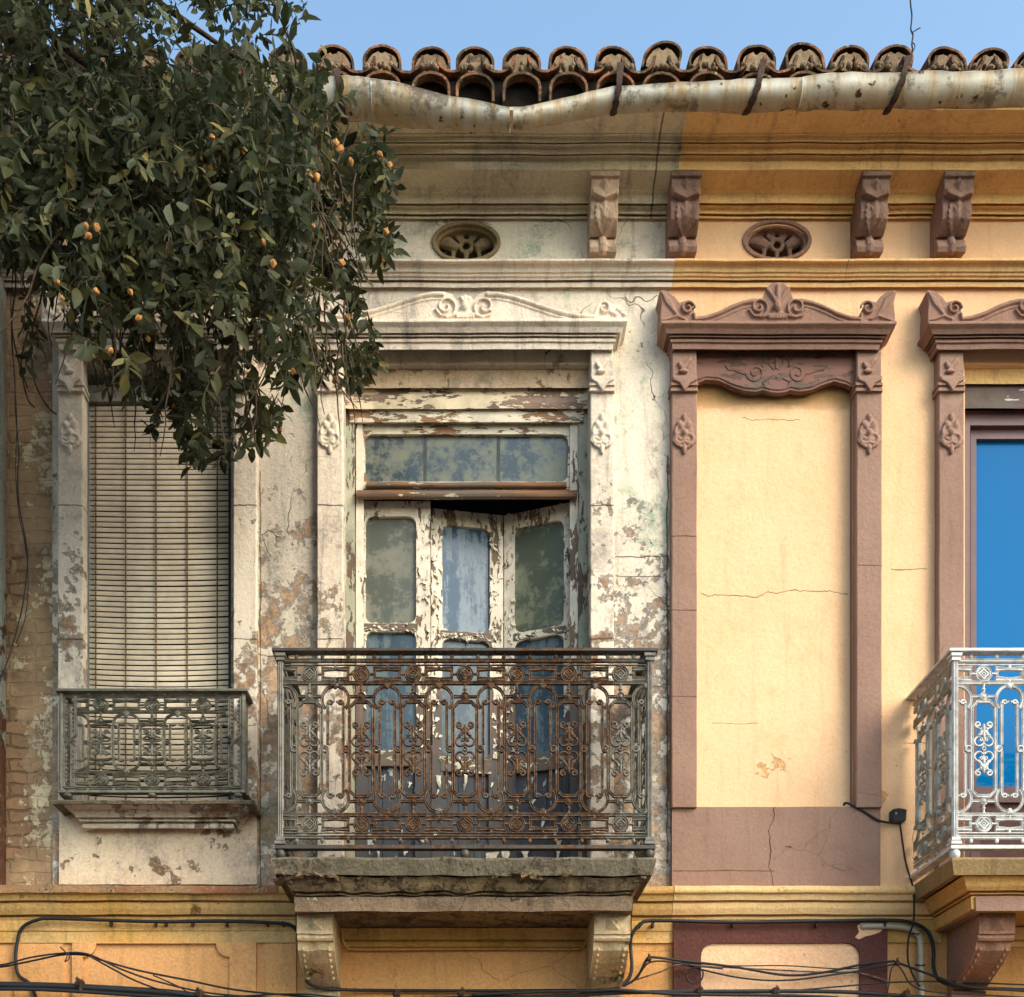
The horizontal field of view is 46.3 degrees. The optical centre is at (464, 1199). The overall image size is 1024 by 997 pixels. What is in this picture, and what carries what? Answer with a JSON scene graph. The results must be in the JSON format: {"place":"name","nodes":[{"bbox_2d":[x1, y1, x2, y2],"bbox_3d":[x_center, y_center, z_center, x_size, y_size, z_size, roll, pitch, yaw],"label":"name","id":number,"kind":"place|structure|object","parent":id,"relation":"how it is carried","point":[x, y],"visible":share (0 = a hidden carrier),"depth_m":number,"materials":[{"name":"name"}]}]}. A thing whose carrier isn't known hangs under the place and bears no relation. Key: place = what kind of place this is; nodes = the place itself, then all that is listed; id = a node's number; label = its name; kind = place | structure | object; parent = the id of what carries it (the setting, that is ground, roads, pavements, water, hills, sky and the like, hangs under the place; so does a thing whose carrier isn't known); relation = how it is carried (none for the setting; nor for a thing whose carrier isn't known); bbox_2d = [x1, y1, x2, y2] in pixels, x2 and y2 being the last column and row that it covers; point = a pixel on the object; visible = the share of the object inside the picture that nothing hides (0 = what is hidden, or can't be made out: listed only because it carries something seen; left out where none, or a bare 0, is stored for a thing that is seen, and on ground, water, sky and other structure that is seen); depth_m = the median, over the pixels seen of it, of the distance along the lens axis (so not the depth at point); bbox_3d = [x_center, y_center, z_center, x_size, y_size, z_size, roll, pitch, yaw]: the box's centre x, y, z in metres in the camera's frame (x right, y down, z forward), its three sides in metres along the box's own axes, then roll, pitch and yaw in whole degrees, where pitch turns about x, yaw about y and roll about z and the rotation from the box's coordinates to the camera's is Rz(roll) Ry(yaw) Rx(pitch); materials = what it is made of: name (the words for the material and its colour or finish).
{"place":"outdoors","nodes":[
{"label":"outdoors","id":0,"kind":"place"},
{"bbox_2d":[2,0,1023,70],"label":"sky","id":1,"kind":"structure","parent":0,"point":[970,27],"materials":[{"name":"blue"}]},
{"bbox_2d":[435,989,942,996],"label":"bundled cable","id":2,"kind":"object","parent":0,"point":[854,992],"visible":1,"depth_m":5.74,"materials":[{"name":"black rubber"}]},
{"bbox_2d":[393,988,400,996],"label":"cable clamp","id":3,"kind":"object","parent":2,"relation":"attached to","point":[396,993],"visible":1,"depth_m":5.72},
{"bbox_2d":[457,986,464,996],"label":"cable clamp","id":4,"kind":"object","parent":2,"relation":"attached to","point":[461,992],"visible":1,"depth_m":5.72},
{"bbox_2d":[686,964,722,983],"bbox_3d":[1.156,-1.085,5.750,0.179,0.101,0.028,0,0,0],"label":"thin cable","id":5,"kind":"object","parent":2,"relation":"on","point":[698,967],"visible":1,"depth_m":5.75,"materials":[{"name":"black rubber"}]},
{"bbox_2d":[902,988,910,996],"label":"cable clamp","id":6,"kind":"object","parent":2,"relation":"attached to","point":[906,993],"visible":1,"depth_m":5.72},
{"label":"street","id":7,"kind":"structure","parent":0,"visible":0},
{"bbox_2d":[0,274,5,885],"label":"neighbour house","id":8,"kind":"structure","parent":7,"relation":"on","point":[2,586],"depth_m":5.81,"materials":[{"name":"brown brick"}]},
{"bbox_2d":[0,0,410,479],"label":"tree","id":9,"kind":"object","parent":7,"relation":"on","point":[140,145],"visible":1,"depth_m":4.31,"materials":[{"name":"green plant"}]},
{"bbox_2d":[0,40,702,996],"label":"weathered house","id":10,"kind":"structure","parent":7,"relation":"on","point":[444,694],"depth_m":5.83,"materials":[{"name":"paint"}]},
{"bbox_2d":[0,309,27,681],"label":"hanging wire","id":11,"kind":"object","parent":10,"relation":"hanging from","point":[20,516],"visible":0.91,"depth_m":5.80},
{"bbox_2d":[10,293,28,643],"bbox_3d":[-2.163,-3.538,5.806,0.085,1.689,0.027,0,0,-22],"label":"hanging wire","id":12,"kind":"object","parent":10,"relation":"hanging from","point":[16,491],"visible":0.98,"depth_m":5.81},
{"bbox_2d":[60,946,69,961],"bbox_3d":[-1.913,-1.173,5.720,0.048,0.076,0.006,0,0,0],"label":"cable tie","id":13,"kind":"object","parent":10,"relation":"attached to","point":[66,959],"visible":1,"depth_m":5.72,"materials":[{"name":"plastic"}]},
{"bbox_2d":[0,987,176,996],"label":"bundled cable","id":14,"kind":"object","parent":10,"relation":"attached to","point":[72,991],"visible":1,"depth_m":5.72,"materials":[{"name":"black rubber"}]},
{"bbox_2d":[0,981,211,996],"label":"bundled cable","id":15,"kind":"object","parent":10,"relation":"attached to","point":[129,989],"visible":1,"depth_m":5.74,"materials":[{"name":"black rubber"}]},
{"bbox_2d":[75,977,84,990],"bbox_3d":[-1.849,-1.031,5.739,0.049,0.071,0.050,0,0,16],"label":"cable tie","id":16,"kind":"object","parent":15,"relation":"attached to","point":[79,983],"visible":1,"depth_m":5.72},
{"bbox_2d":[153,975,186,991],"bbox_3d":[-1.386,-1.010,5.740,0.225,0.139,0.007,0,0,0],"label":"thin cable","id":17,"kind":"object","parent":15,"relation":"attached to","point":[168,982],"visible":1,"depth_m":5.74,"materials":[{"name":"black rubber"}]},
{"bbox_2d":[194,987,204,996],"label":"cable tie","id":18,"kind":"object","parent":15,"relation":"attached to","point":[198,992],"visible":1,"depth_m":5.72,"materials":[{"name":"metal"}]},
{"bbox_2d":[0,952,267,996],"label":"thin cable","id":19,"kind":"object","parent":10,"relation":"attached to","point":[120,969],"visible":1,"depth_m":5.74,"materials":[{"name":"black rubber"}]},
{"bbox_2d":[88,385,227,799],"bbox_3d":[-1.520,-2.985,5.950,0.714,2.084,0.080,0,0,0],"label":"roller blind","id":20,"kind":"object","parent":10,"relation":"attached to","point":[98,403],"visible":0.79,"depth_m":5.93,"materials":[{"name":"beige plastic"}]},
{"bbox_2d":[0,953,316,996],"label":"thin cable","id":21,"kind":"object","parent":10,"relation":"attached to","point":[134,969],"visible":1,"depth_m":5.75,"materials":[{"name":"black rubber"}]},
{"bbox_2d":[87,370,230,799],"bbox_3d":[-1.533,-3.080,5.965,0.774,2.326,0.190,0,0,0],"label":"shuttered window","id":22,"kind":"structure","parent":10,"relation":"in","point":[90,372],"depth_m":5.96,"materials":[{"name":"beige wood"}]},
{"bbox_2d":[89,955,337,996],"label":"thin cable","id":23,"kind":"object","parent":10,"relation":"attached to","point":[115,970],"visible":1,"depth_m":5.73,"materials":[{"name":"black rubber"}]},
{"bbox_2d":[14,917,556,996],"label":"thick cable","id":24,"kind":"object","parent":10,"relation":"attached to","point":[167,922],"visible":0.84,"depth_m":5.80,"materials":[{"name":"black rubber"}]},
{"bbox_2d":[341,930,586,950],"bbox_3d":[0.003,-1.258,5.806,1.208,0.094,0.041,0,0,0],"label":"painted pipe","id":25,"kind":"object","parent":10,"relation":"attached to","point":[348,948],"visible":0.9,"depth_m":5.82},
{"bbox_2d":[345,369,588,857],"bbox_3d":[0.008,-2.809,6.031,1.244,2.755,0.297,0,0,0],"label":"bifold door","id":26,"kind":"structure","parent":10,"relation":"in","point":[466,489],"depth_m":5.99,"materials":[{"name":"white wood"}]},
{"bbox_2d":[646,954,651,961],"bbox_3d":[0.896,-1.159,5.785,0.025,0.043,0.152,0,0,12],"label":"wall hook","id":27,"kind":"object","parent":10,"relation":"attached to","point":[648,958],"depth_m":5.72,"materials":[{"name":"metal"}]},
{"bbox_2d":[623,960,894,986],"bbox_3d":[1.418,-1.085,5.751,1.311,0.127,0.050,0,0,0],"label":"thin cable","id":28,"kind":"object","parent":27,"relation":"hanging from","point":[640,972],"visible":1,"depth_m":5.77,"materials":[{"name":"black rubber"}]},
{"bbox_2d":[631,955,1023,991],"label":"thin cable","id":29,"kind":"object","parent":27,"relation":"hanging from","point":[834,970],"visible":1,"depth_m":5.75,"materials":[{"name":"black rubber"}]},
{"bbox_2d":[471,988,837,996],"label":"bundled cable","id":30,"kind":"object","parent":10,"relation":"attached to","point":[634,991],"visible":1,"depth_m":5.72,"materials":[{"name":"black rubber"}]},
{"bbox_2d":[695,985,703,993],"bbox_3d":[1.128,-1.003,5.735,0.043,0.049,0.039,0,0,0],"label":"cable clamp","id":31,"kind":"object","parent":30,"relation":"attached to","point":[699,990],"visible":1,"depth_m":5.72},
{"bbox_2d":[771,985,779,993],"bbox_3d":[1.491,-1.002,5.733,0.042,0.046,0.038,0,0,24],"label":"cable clamp","id":32,"kind":"object","parent":30,"relation":"attached to","point":[775,990],"visible":1,"depth_m":5.72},
{"bbox_2d":[656,42,1023,996],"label":"yellow house","id":33,"kind":"structure","parent":7,"relation":"on","point":[840,322],"depth_m":5.82,"materials":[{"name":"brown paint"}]},
{"bbox_2d":[251,55,1023,134],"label":"rain gutter","id":34,"kind":"object","parent":33,"relation":"attached to","point":[396,103],"visible":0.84,"depth_m":5.37,"materials":[{"name":"metal"}]},
{"bbox_2d":[909,0,920,55],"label":"roof wire","id":35,"kind":"object","parent":34,"relation":"attached to","point":[912,42],"visible":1,"depth_m":5.41,"materials":[{"name":"grey metal"}]},
{"bbox_2d":[628,964,887,982],"bbox_3d":[1.423,-1.094,5.800,1.268,0.091,0.022,0,0,-1],"label":"grey cable","id":36,"kind":"object","parent":33,"relation":"attached to","point":[761,969],"visible":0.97,"depth_m":5.80,"materials":[{"name":"grey rubber"}]},
{"bbox_2d":[697,384,849,806],"bbox_3d":[1.514,-3.032,5.901,0.833,2.321,0.058,0,0,0],"label":"blocked window","id":37,"kind":"structure","parent":33,"relation":"in","point":[773,473],"depth_m":5.87,"materials":[{"name":"beige paint"}]},
{"bbox_2d":[600,918,1023,990],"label":"thick cable","id":38,"kind":"object","parent":33,"relation":"attached to","point":[815,921],"visible":0.9,"depth_m":5.79,"materials":[{"name":"black rubber"}]},
{"bbox_2d":[843,802,889,823],"bbox_3d":[1.959,-1.883,5.824,0.230,0.103,0.034,0,0,0],"label":"black wire","id":39,"kind":"object","parent":33,"relation":"attached to","point":[867,813],"visible":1,"depth_m":5.81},
{"bbox_2d":[860,923,925,994],"bbox_3d":[2.082,-1.054,5.816,0.332,0.581,0.063,0,0,6],"label":"conduit pipe","id":40,"kind":"object","parent":33,"relation":"attached to","point":[916,933],"visible":0.97,"depth_m":5.80,"materials":[{"name":"grey plastic"}]},
{"bbox_2d":[895,958,899,965],"bbox_3d":[2.092,-1.139,5.787,0.026,0.042,0.159,0,0,17],"label":"wall hook","id":41,"kind":"object","parent":33,"relation":"attached to","point":[897,962],"depth_m":5.71,"materials":[{"name":"brown metal"}]},
{"bbox_2d":[681,961,894,969],"bbox_3d":[1.557,-1.129,5.771,1.024,0.034,0.048,0,0,2],"label":"thin cable","id":42,"kind":"object","parent":41,"relation":"attached to","point":[794,965],"visible":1,"depth_m":5.78,"materials":[{"name":"black rubber"}]},
{"bbox_2d":[887,964,894,992],"bbox_3d":[2.049,-1.061,5.730,0.051,0.144,0.007,0,0,0],"label":"thin cable","id":43,"kind":"object","parent":41,"relation":"hanging from","point":[890,977],"visible":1,"depth_m":5.73,"materials":[{"name":"black rubber"}]},
{"bbox_2d":[898,965,1023,996],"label":"thin cable","id":44,"kind":"object","parent":41,"relation":"attached to","point":[953,993],"visible":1,"depth_m":5.72,"materials":[{"name":"black rubber"}]},
{"bbox_2d":[889,808,906,823],"bbox_3d":[2.115,-1.871,5.829,0.077,0.069,0.042,0,0,0],"label":"junction box","id":45,"kind":"object","parent":33,"relation":"attached to","point":[897,816],"visible":1,"depth_m":5.82,"materials":[{"name":"black plastic"}]},
{"bbox_2d":[899,823,919,986],"bbox_3d":[2.165,-1.428,5.792,0.061,0.814,0.110,0,0,-20],"label":"black wire","id":46,"kind":"object","parent":45,"relation":"hanging from","point":[910,931],"visible":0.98,"depth_m":5.78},
{"bbox_2d":[808,981,1023,988],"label":"thin cable","id":47,"kind":"object","parent":33,"relation":"attached to","point":[912,981],"visible":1,"depth_m":5.75,"materials":[{"name":"black rubber"}]},
{"bbox_2d":[965,369,1023,856],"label":"balcony window","id":48,"kind":"structure","parent":33,"relation":"in","point":[994,440],"depth_m":5.97,"materials":[{"name":"blue glass"}]}
]}

